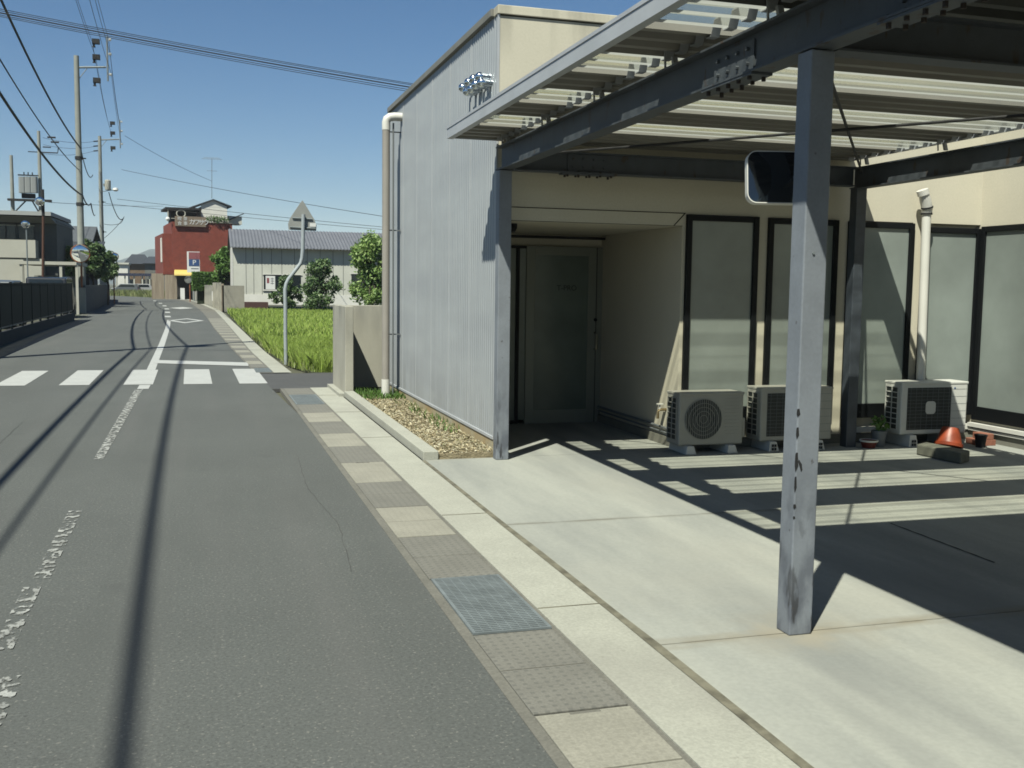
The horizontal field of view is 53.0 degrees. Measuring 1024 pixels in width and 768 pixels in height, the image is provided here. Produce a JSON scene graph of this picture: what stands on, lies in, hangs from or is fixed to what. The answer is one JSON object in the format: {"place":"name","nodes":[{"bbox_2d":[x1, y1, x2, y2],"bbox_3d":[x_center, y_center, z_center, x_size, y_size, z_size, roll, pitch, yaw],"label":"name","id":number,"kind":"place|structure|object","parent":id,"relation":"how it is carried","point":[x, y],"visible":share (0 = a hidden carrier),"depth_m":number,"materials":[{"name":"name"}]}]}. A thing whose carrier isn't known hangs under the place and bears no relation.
{"place":"outdoors","nodes":[
{"label":"outdoors","id":0,"kind":"place"},
{"bbox_2d":[0,314,80,348],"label":"verge","id":1,"kind":"structure","parent":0,"point":[12,342],"depth_m":33.55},
{"bbox_2d":[0,210,73,282],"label":"house","id":2,"kind":"structure","parent":1,"relation":"on","point":[58,238],"depth_m":59.87,"materials":[{"name":"grey"}]},
{"bbox_2d":[0,313,73,345],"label":"fence wall","id":3,"kind":"structure","parent":1,"relation":"on","point":[13,334],"depth_m":30.57,"materials":[{"name":"concrete"}]},
{"bbox_2d":[0,282,72,331],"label":"metal fence","id":4,"kind":"object","parent":3,"relation":"on","point":[21,303],"visible":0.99,"depth_m":31.05,"materials":[{"name":"black"}]},
{"bbox_2d":[35,189,44,276],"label":"rusty pole","id":5,"kind":"object","parent":1,"relation":"on","point":[39,201],"visible":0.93,"depth_m":49.09,"materials":[{"name":"metal"}]},
{"bbox_2d":[0,259,86,314],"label":"carport","id":6,"kind":"object","parent":1,"relation":"on","point":[11,269],"visible":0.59,"depth_m":50.20,"materials":[{"name":"metal"}]},
{"bbox_2d":[26,277,76,315],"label":"parked car","id":7,"kind":"object","parent":1,"relation":"on","point":[49,279],"visible":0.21,"depth_m":44.33,"materials":[{"name":"black paint"}]},
{"bbox_2d":[65,245,88,275],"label":"tree","id":8,"kind":"object","parent":1,"relation":"on","point":[69,270],"visible":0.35,"depth_m":64.10,"materials":[{"name":"green plant"}]},
{"bbox_2d":[73,226,104,284],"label":"house","id":9,"kind":"structure","parent":1,"relation":"on","point":[91,233],"depth_m":75.52,"materials":[{"name":"grey tile"}]},
{"bbox_2d":[73,278,109,313],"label":"block wall","id":10,"kind":"structure","parent":1,"relation":"on","point":[92,297],"depth_m":57.27,"materials":[{"name":"concrete"}]},
{"bbox_2d":[70,244,89,287],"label":"traffic mirror","id":11,"kind":"object","parent":10,"relation":"on","point":[79,253],"visible":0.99,"depth_m":51.56,"materials":[{"name":"silver glass"}]},
{"bbox_2d":[74,36,111,287],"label":"utility pole","id":12,"kind":"object","parent":1,"relation":"on","point":[79,158],"visible":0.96,"depth_m":54.22,"materials":[{"name":"concrete"}]},
{"bbox_2d":[0,0,80,148],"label":"power cable","id":13,"kind":"object","parent":12,"relation":"attached to","point":[19,39],"visible":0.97,"depth_m":32.93,"materials":[{"name":"black plastic"}]},
{"bbox_2d":[0,91,83,195],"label":"power cable","id":14,"kind":"object","parent":12,"relation":"attached to","point":[28,135],"visible":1,"depth_m":33.19,"materials":[{"name":"black plastic"}]},
{"bbox_2d":[85,238,113,284],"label":"tree","id":15,"kind":"object","parent":1,"relation":"on","point":[94,261],"visible":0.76,"depth_m":66.40,"materials":[{"name":"green plant"}]},
{"bbox_2d":[98,171,102,240],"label":"utility pole","id":16,"kind":"object","parent":1,"relation":"on","point":[100,208],"visible":0.59,"depth_m":82.93,"materials":[{"name":"concrete"}]},
{"bbox_2d":[98,120,122,240],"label":"utility pole","id":17,"kind":"object","parent":1,"relation":"on","point":[100,149],"visible":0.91,"depth_m":84.50,"materials":[{"name":"concrete"}]},
{"bbox_3d":[-10.167,-7.582,19.596,1.764,14.300,0.378,-1,6,-17],"label":"utility pole","id":18,"kind":"object","parent":1,"relation":"on","visible":0},
{"bbox_2d":[0,16,404,90],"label":"power cable","id":19,"kind":"object","parent":18,"relation":"attached to","point":[198,54],"visible":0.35,"depth_m":20.38,"materials":[{"name":"black plastic"}]},
{"bbox_2d":[1,15,404,88],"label":"power cable","id":20,"kind":"object","parent":18,"relation":"attached to","point":[201,53],"visible":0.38,"depth_m":20.39,"materials":[{"name":"black plastic"}]},
{"bbox_2d":[0,12,409,87],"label":"power cable","id":21,"kind":"object","parent":18,"relation":"attached to","point":[203,51],"visible":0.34,"depth_m":20.40,"materials":[{"name":"black plastic"}]},
{"bbox_2d":[0,10,410,84],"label":"power cable","id":22,"kind":"object","parent":18,"relation":"attached to","point":[205,49],"visible":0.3,"depth_m":20.41,"materials":[{"name":"black plastic"}]},
{"bbox_2d":[1,9,412,83],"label":"power cable","id":23,"kind":"object","parent":18,"relation":"attached to","point":[207,48],"visible":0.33,"depth_m":20.42,"materials":[{"name":"black plastic"}]},
{"bbox_2d":[0,296,556,767],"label":"road","id":24,"kind":"structure","parent":0,"point":[206,596],"depth_m":5.19,"materials":[{"name":"asphalt"}]},
{"bbox_2d":[0,511,79,724],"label":"worn centre line","id":25,"kind":"object","parent":24,"relation":"on","point":[5,693],"visible":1,"depth_m":4.83,"materials":[{"name":"paint"}]},
{"bbox_2d":[0,299,110,356],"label":"road edging","id":26,"kind":"object","parent":24,"relation":"on","point":[13,347],"visible":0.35,"depth_m":28.78,"materials":[{"name":"concrete"}]},
{"bbox_2d":[100,250,119,304],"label":"tree","id":27,"kind":"object","parent":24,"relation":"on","point":[108,255],"visible":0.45,"depth_m":72.19,"materials":[{"name":"green plant"}]},
{"bbox_2d":[95,389,142,458],"bbox_3d":[-4.565,0.370,12.061,0.115,0.001,6.350,-1,6,-17],"label":"worn centre line","id":28,"kind":"object","parent":24,"relation":"on","point":[137,394],"visible":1,"depth_m":11.21,"materials":[{"name":"paint"}]},
{"bbox_2d":[0,369,266,385],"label":"crosswalk marking","id":29,"kind":"object","parent":24,"relation":"on","point":[137,377],"visible":1,"depth_m":16.97,"materials":[{"name":"paint"}]},
{"bbox_2d":[110,288,179,298],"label":"verge grass","id":30,"kind":"structure","parent":24,"relation":"on","point":[134,293],"depth_m":123.03,"materials":[{"name":"plant"}]},
{"bbox_2d":[137,303,170,388],"bbox_3d":[-18.729,-3.798,54.846,1.019,0.001,84.079,-1,6,-19],"label":"line","id":31,"kind":"object","parent":24,"relation":"on","point":[156,356],"visible":0.96,"depth_m":23.88,"materials":[{"name":"paint"}]},
{"bbox_2d":[151,157,243,298],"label":"red building","id":32,"kind":"structure","parent":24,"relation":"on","point":[183,233],"depth_m":104.64,"materials":[{"name":"paint"}]},
{"bbox_2d":[154,360,247,365],"bbox_3d":[-6.150,-0.420,20.278,2.448,0.001,0.825,2,5,12],"label":"stop line","id":33,"kind":"object","parent":24,"relation":"on","point":[203,362],"visible":1,"depth_m":20.24,"materials":[{"name":"paint"}]},
{"bbox_2d":[177,299,272,372],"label":"drain strip","id":34,"kind":"object","parent":24,"relation":"on","point":[209,313],"visible":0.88,"depth_m":51.40,"materials":[{"name":"concrete"}]},
{"bbox_2d":[187,299,290,372],"bbox_3d":[-19.117,-4.696,64.382,1.293,0.001,97.486,-1,6,-19],"label":"kerb strip","id":35,"kind":"object","parent":34,"relation":"on","point":[267,360],"visible":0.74,"depth_m":25.06,"materials":[{"name":"concrete"}]},
{"bbox_2d":[187,251,199,300],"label":"parking sign","id":36,"kind":"object","parent":35,"relation":"on","point":[193,261],"visible":0.93,"depth_m":94.73,"materials":[{"name":"white"}]},
{"bbox_2d":[191,271,216,303],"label":"hedge","id":37,"kind":"object","parent":35,"relation":"on","point":[200,280],"visible":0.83,"depth_m":80.10,"materials":[{"name":"green plant"}]},
{"bbox_2d":[195,285,212,306],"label":"block wall","id":38,"kind":"structure","parent":35,"relation":"on","point":[208,290],"depth_m":75.02,"materials":[{"name":"concrete"}]},
{"bbox_2d":[213,282,243,311],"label":"block wall","id":39,"kind":"structure","parent":35,"relation":"on","point":[225,297],"depth_m":59.35,"materials":[{"name":"concrete"}]},
{"bbox_2d":[226,312,332,372],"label":"field ground","id":40,"kind":"structure","parent":0,"point":[235,322],"depth_m":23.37,"materials":[{"name":"plant"}]},
{"bbox_2d":[227,307,332,347],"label":"rice plants","id":41,"kind":"object","parent":40,"relation":"on","point":[265,322],"visible":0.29,"depth_m":37.55,"materials":[{"name":"green plant"}]},
{"bbox_2d":[268,274,304,307],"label":"bush","id":42,"kind":"object","parent":40,"relation":"on","point":[276,297],"visible":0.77,"depth_m":56.94,"materials":[{"name":"green plant"}]},
{"bbox_2d":[258,335,332,371],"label":"rice plants","id":43,"kind":"object","parent":40,"relation":"on","point":[311,349],"visible":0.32,"depth_m":20.74,"materials":[{"name":"green plant"}]},
{"bbox_2d":[300,257,343,309],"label":"bush","id":44,"kind":"object","parent":40,"relation":"on","point":[318,271],"visible":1,"depth_m":56.59,"materials":[{"name":"green plant"}]},
{"bbox_2d":[344,229,381,304],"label":"tree","id":45,"kind":"object","parent":40,"relation":"on","point":[366,251],"visible":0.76,"depth_m":47.52,"materials":[{"name":"green plant"}]},
{"bbox_2d":[261,373,381,391],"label":"side road","id":46,"kind":"structure","parent":0,"point":[276,382],"depth_m":16.85,"materials":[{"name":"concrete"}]},
{"bbox_2d":[333,304,381,391],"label":"concrete wall","id":47,"kind":"structure","parent":46,"relation":"on","point":[357,346],"depth_m":15.73,"materials":[{"name":"concrete"}]},
{"bbox_2d":[0,0,775,259],"label":"sky","id":48,"kind":"structure","parent":0,"point":[283,135],"materials":[{"name":"blue"}]},
{"bbox_2d":[362,393,492,458],"bbox_3d":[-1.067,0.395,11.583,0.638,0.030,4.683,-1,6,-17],"label":"gravel","id":49,"kind":"structure","parent":0,"point":[422,423],"depth_m":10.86,"materials":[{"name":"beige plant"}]},
{"bbox_2d":[354,387,405,399],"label":"weeds","id":50,"kind":"object","parent":49,"relation":"on","point":[368,393],"visible":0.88,"depth_m":13.79,"materials":[{"name":"green plant"}]},
{"bbox_2d":[394,400,459,433],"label":"weeds","id":51,"kind":"object","parent":49,"relation":"on","point":[414,410],"visible":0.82,"depth_m":11.60,"materials":[{"name":"green plant"}]},
{"bbox_2d":[15,284,1013,459],"bbox_3d":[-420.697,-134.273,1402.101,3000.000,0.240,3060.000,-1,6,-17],"label":"ground","id":52,"kind":"structure","parent":0,"point":[292,370],"depth_m":21.00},
{"bbox_2d":[9,155,14,210],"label":"utility pole","id":53,"kind":"object","parent":52,"relation":"on","point":[12,184],"visible":0.34,"depth_m":67.43,"materials":[{"name":"concrete"}]},
{"bbox_2d":[37,131,41,211],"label":"utility pole","id":54,"kind":"object","parent":52,"relation":"on","point":[39,167],"visible":0.34,"depth_m":67.81,"materials":[{"name":"concrete"}]},
{"bbox_2d":[7,136,58,210],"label":"power equipment","id":55,"kind":"object","parent":54,"relation":"attached to","point":[28,184],"visible":0.92,"depth_m":67.44,"materials":[{"name":"metal"}]},
{"bbox_2d":[118,262,130,284],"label":"garage","id":56,"kind":"structure","parent":52,"relation":"on","point":[124,267],"depth_m":149.28,"materials":[{"name":"white"}]},
{"bbox_2d":[116,273,150,286],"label":"carport","id":57,"kind":"object","parent":52,"relation":"on","point":[133,274],"visible":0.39,"depth_m":139.42,"materials":[{"name":"white"}]},
{"bbox_2d":[124,254,146,283],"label":"house","id":58,"kind":"structure","parent":52,"relation":"on","point":[136,261],"depth_m":164.47,"materials":[{"name":"tile"}]},
{"bbox_2d":[142,256,164,289],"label":"house","id":59,"kind":"structure","parent":52,"relation":"on","point":[149,262],"depth_m":155.48,"materials":[{"name":"tile"}]},
{"bbox_2d":[208,246,229,284],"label":"tree","id":60,"kind":"object","parent":52,"relation":"on","point":[220,259],"visible":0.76,"depth_m":76.30,"materials":[{"name":"green plant"}]},
{"bbox_2d":[283,200,316,364],"bbox_3d":[-4.158,-1.986,20.171,0.654,3.209,0.097,-1,6,-17],"label":"road sign","id":61,"kind":"object","parent":52,"relation":"on","point":[302,219],"visible":0.99,"depth_m":20.09,"materials":[{"name":"metal"}]},
{"bbox_2d":[227,229,381,308],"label":"shed building","id":62,"kind":"structure","parent":52,"relation":"on","point":[262,262],"depth_m":68.80,"materials":[{"name":"grey metal"}]},
{"bbox_2d":[262,274,300,290],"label":"window","id":63,"kind":"structure","parent":62,"relation":"in","point":[271,281],"depth_m":68.40,"materials":[{"name":"glass"}]},
{"bbox_2d":[280,388,698,767],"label":"drain strip","id":64,"kind":"object","parent":52,"relation":"on","point":[549,746],"visible":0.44,"depth_m":4.59,"materials":[{"name":"concrete"}]},
{"bbox_2d":[284,388,312,394],"bbox_3d":[-3.118,0.111,15.024,0.360,0.005,0.980,-1,6,-17],"label":"drain bed end","id":65,"kind":"object","parent":64,"relation":"on","point":[296,391],"visible":1,"depth_m":15.02,"materials":[{"name":"concrete"}]},
{"bbox_2d":[289,394,324,404],"bbox_3d":[-2.795,0.210,13.966,0.370,0.012,1.200,-1,6,-17],"label":"drain grate","id":66,"kind":"object","parent":64,"relation":"on","point":[306,399],"visible":1,"depth_m":13.92,"materials":[{"name":"metal"}]},
{"bbox_2d":[309,421,346,427],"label":"drain cover","id":67,"kind":"object","parent":64,"relation":"on","point":[327,424],"visible":1,"depth_m":11.45,"materials":[{"name":"concrete"}]},
{"bbox_2d":[314,427,352,434],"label":"drain cover","id":68,"kind":"object","parent":64,"relation":"on","point":[332,430],"visible":1,"depth_m":10.98,"materials":[{"name":"concrete"}]},
{"bbox_2d":[319,433,359,439],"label":"drain cover","id":69,"kind":"object","parent":64,"relation":"on","point":[341,436],"visible":1,"depth_m":10.54,"materials":[{"name":"concrete"}]},
{"bbox_2d":[323,439,366,446],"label":"drain cover","id":70,"kind":"object","parent":64,"relation":"on","point":[347,442],"visible":1,"depth_m":10.10,"materials":[{"name":"concrete"}]},
{"bbox_2d":[328,446,373,454],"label":"drain cover","id":71,"kind":"object","parent":64,"relation":"on","point":[351,450],"visible":1,"depth_m":9.67,"materials":[{"name":"concrete"}]},
{"bbox_2d":[334,453,382,462],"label":"drain cover","id":72,"kind":"object","parent":64,"relation":"on","point":[358,458],"visible":1,"depth_m":9.22,"materials":[{"name":"concrete"}]},
{"bbox_2d":[341,462,391,472],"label":"drain cover","id":73,"kind":"object","parent":64,"relation":"on","point":[366,467],"visible":1,"depth_m":8.77,"materials":[{"name":"concrete"}]},
{"bbox_2d":[348,471,401,482],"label":"drain cover","id":74,"kind":"object","parent":64,"relation":"on","point":[377,476],"visible":1,"depth_m":8.34,"materials":[{"name":"concrete"}]},
{"bbox_2d":[356,481,413,494],"bbox_3d":[-0.980,0.800,7.899,0.370,0.008,0.460,-1,6,-17],"label":"drain cover","id":75,"kind":"object","parent":64,"relation":"on","point":[370,488],"visible":1,"depth_m":7.87,"materials":[{"name":"concrete"}]},
{"bbox_2d":[365,493,426,508],"bbox_3d":[-0.846,0.844,7.451,0.370,0.008,0.460,-1,6,-17],"label":"drain cover","id":76,"kind":"object","parent":64,"relation":"on","point":[394,500],"visible":1,"depth_m":7.43,"materials":[{"name":"concrete"}]},
{"bbox_2d":[376,506,439,521],"bbox_3d":[-0.712,0.887,7.007,0.370,0.008,0.432,-1,6,-17],"label":"drain cover","id":77,"kind":"object","parent":64,"relation":"on","point":[402,514],"visible":1,"depth_m":6.98,"materials":[{"name":"concrete"}]},
{"bbox_2d":[386,519,455,537],"bbox_3d":[-0.587,0.927,6.590,0.370,0.008,0.415,-1,6,-17],"label":"drain cover","id":78,"kind":"object","parent":64,"relation":"on","point":[421,528],"visible":1,"depth_m":6.57,"materials":[{"name":"concrete"}]},
{"bbox_2d":[398,535,475,558],"bbox_3d":[-0.455,0.970,6.149,0.370,0.008,0.470,-1,6,-17],"label":"drain cover","id":79,"kind":"object","parent":64,"relation":"on","point":[433,546],"visible":1,"depth_m":6.13,"materials":[{"name":"concrete"}]},
{"bbox_2d":[414,554,495,579],"bbox_3d":[-0.323,1.012,5.708,0.370,0.008,0.435,-1,6,-17],"label":"drain cover","id":80,"kind":"object","parent":64,"relation":"on","point":[453,566],"visible":1,"depth_m":5.69,"materials":[{"name":"concrete"}]},
{"bbox_2d":[431,574,551,634],"bbox_3d":[-0.124,1.074,5.063,0.370,0.012,0.890,-1,6,-17],"label":"drain grate","id":81,"kind":"object","parent":64,"relation":"on","point":[487,604],"visible":1,"depth_m":5.00,"materials":[{"name":"metal"}]},
{"bbox_2d":[473,629,585,671],"bbox_3d":[0.067,1.139,4.409,0.370,0.008,0.430,-1,6,-17],"label":"drain cover","id":82,"kind":"object","parent":64,"relation":"on","point":[526,650],"visible":1,"depth_m":4.39,"materials":[{"name":"concrete"}]},
{"bbox_2d":[501,663,627,715],"bbox_3d":[0.193,1.179,3.989,0.370,0.008,0.430,-1,6,-17],"label":"drain cover","id":83,"kind":"object","parent":64,"relation":"on","point":[560,689],"visible":1,"depth_m":3.96,"materials":[{"name":"concrete"}]},
{"bbox_2d":[535,706,681,767],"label":"drain cover","id":84,"kind":"object","parent":64,"relation":"on","point":[619,737],"visible":1,"depth_m":3.53,"materials":[{"name":"concrete"}]},
{"bbox_2d":[620,759,691,767],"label":"drain cover","id":85,"kind":"object","parent":64,"relation":"on","point":[682,763],"visible":1,"depth_m":3.34,"materials":[{"name":"concrete"}]},
{"bbox_2d":[310,387,800,767],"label":"kerb strip","id":86,"kind":"object","parent":52,"relation":"on","point":[698,725],"visible":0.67,"depth_m":4.61,"materials":[{"name":"concrete"}]},
{"bbox_2d":[426,422,1023,767],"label":"forecourt","id":87,"kind":"structure","parent":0,"point":[907,651],"depth_m":5.70,"materials":[{"name":"concrete"}]},
{"bbox_2d":[344,391,437,459],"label":"garden kerb","id":88,"kind":"structure","parent":87,"relation":"on","point":[415,445],"depth_m":10.73,"materials":[{"name":"concrete"}]},
{"bbox_2d":[422,460,813,767],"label":"forecourt edge joint","id":89,"kind":"object","parent":87,"relation":"on","point":[787,751],"visible":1,"depth_m":4.37,"materials":[{"name":"concrete"}]},
{"bbox_2d":[382,4,1023,449],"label":"commercial building","id":90,"kind":"structure","parent":87,"relation":"on","point":[636,296],"depth_m":10.61,"materials":[{"name":"metal"}]},
{"bbox_2d":[523,246,602,423],"bbox_3d":[0.600,-0.557,11.802,0.920,2.022,0.129,-1,6,-17],"label":"entrance door","id":91,"kind":"structure","parent":90,"relation":"in","point":[563,313],"depth_m":11.82,"materials":[{"name":"silver metal"}]},
{"bbox_2d":[597,405,666,433],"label":"drain pipes","id":92,"kind":"object","parent":90,"relation":"attached to","point":[635,418],"visible":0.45,"depth_m":11.00,"materials":[{"name":"grey plastic"}]},
{"bbox_2d":[681,214,759,420],"bbox_3d":[2.033,-0.635,10.098,0.781,2.015,0.085,-1,6,-17],"label":"window","id":93,"kind":"structure","parent":90,"relation":"in","point":[722,252],"depth_m":10.06,"materials":[{"name":"black"}]},
{"bbox_2d":[762,218,839,386],"bbox_3d":[2.890,-0.645,10.354,0.794,2.010,0.085,-1,6,-17],"label":"window","id":94,"kind":"structure","parent":90,"relation":"in","point":[779,232],"depth_m":10.27,"materials":[{"name":"black"}]},
{"bbox_2d":[840,221,914,417],"bbox_3d":[3.762,-0.655,10.615,0.778,2.005,0.085,-1,6,-17],"label":"window","id":95,"kind":"structure","parent":90,"relation":"in","point":[889,247],"depth_m":10.61,"materials":[{"name":"black"}]},
{"bbox_2d":[916,188,932,379],"bbox_3d":[4.204,-0.914,10.569,0.224,2.173,0.128,-3,6,-34],"label":"duct pipe","id":96,"kind":"object","parent":90,"relation":"attached to","point":[925,201],"visible":0.95,"depth_m":10.55,"materials":[{"name":"white plastic"}]},
{"bbox_2d":[915,227,980,414],"bbox_3d":[4.587,-0.652,10.863,0.725,1.975,0.085,-1,6,-17],"label":"window","id":97,"kind":"structure","parent":90,"relation":"in","point":[954,261],"depth_m":10.84,"materials":[{"name":"black"}]},
{"bbox_2d":[971,224,1023,427],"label":"window","id":98,"kind":"structure","parent":90,"relation":"in","point":[998,374],"depth_m":10.60,"materials":[{"name":"black"}]},
{"bbox_2d":[666,389,744,454],"bbox_3d":[1.873,0.357,9.937,0.724,0.580,0.393,-1,6,-17],"label":"air conditioner","id":99,"kind":"object","parent":87,"relation":"on","point":[714,419],"visible":1,"depth_m":9.80,"materials":[{"name":"beige"}]},
{"bbox_2d":[446,0,1023,635],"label":"steel canopy","id":100,"kind":"object","parent":87,"relation":"on","point":[966,56],"visible":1,"depth_m":6.24,"materials":[{"name":"metal"}]},
{"bbox_2d":[745,151,829,205],"bbox_3d":[1.280,-0.946,4.688,0.385,0.248,0.237,1,5,-3],"label":"convex mirror","id":101,"kind":"object","parent":100,"relation":"attached to","point":[769,177],"visible":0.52,"depth_m":4.74,"materials":[{"name":"mirror"}]},
{"bbox_2d":[746,385,833,451],"bbox_3d":[2.747,0.326,10.204,0.814,0.615,0.397,-1,6,-17],"label":"air conditioner","id":102,"kind":"object","parent":87,"relation":"on","point":[765,417],"visible":0.61,"depth_m":10.02,"materials":[{"name":"beige"}]},
{"bbox_2d":[869,415,889,446],"bbox_3d":[3.713,0.469,10.384,0.202,0.321,0.193,-1,6,-17],"label":"plant pot","id":103,"kind":"object","parent":87,"relation":"on","point":[878,432],"visible":0.99,"depth_m":10.35,"materials":[{"name":"grey plastic"}]},
{"bbox_2d":[884,379,968,446],"bbox_3d":[4.263,0.290,10.614,0.814,0.650,0.398,-1,6,-17],"label":"air conditioner","id":104,"kind":"object","parent":87,"relation":"on","point":[930,408],"visible":0.85,"depth_m":10.47,"materials":[{"name":"beige"}]},
{"bbox_2d":[917,442,969,463],"bbox_3d":[4.061,0.647,9.692,0.197,0.105,0.641,-1,6,-21],"label":"concrete block","id":105,"kind":"object","parent":87,"relation":"on","point":[944,453],"depth_m":9.59,"materials":[{"name":"concrete"}]},
{"bbox_2d":[934,426,962,447],"bbox_3d":[4.391,0.540,10.328,0.273,0.233,0.274,-1,6,-17],"label":"plant pot","id":106,"kind":"object","parent":105,"relation":"on","point":[949,436],"visible":0.97,"depth_m":10.26,"materials":[{"name":"orange plastic"}]},
{"bbox_2d":[974,434,987,447],"bbox_3d":[4.747,0.576,10.414,0.127,0.130,0.125,-1,6,-17],"label":"plant pot","id":107,"kind":"object","parent":87,"relation":"on","point":[980,440],"visible":1,"depth_m":10.37,"materials":[{"name":"black"}]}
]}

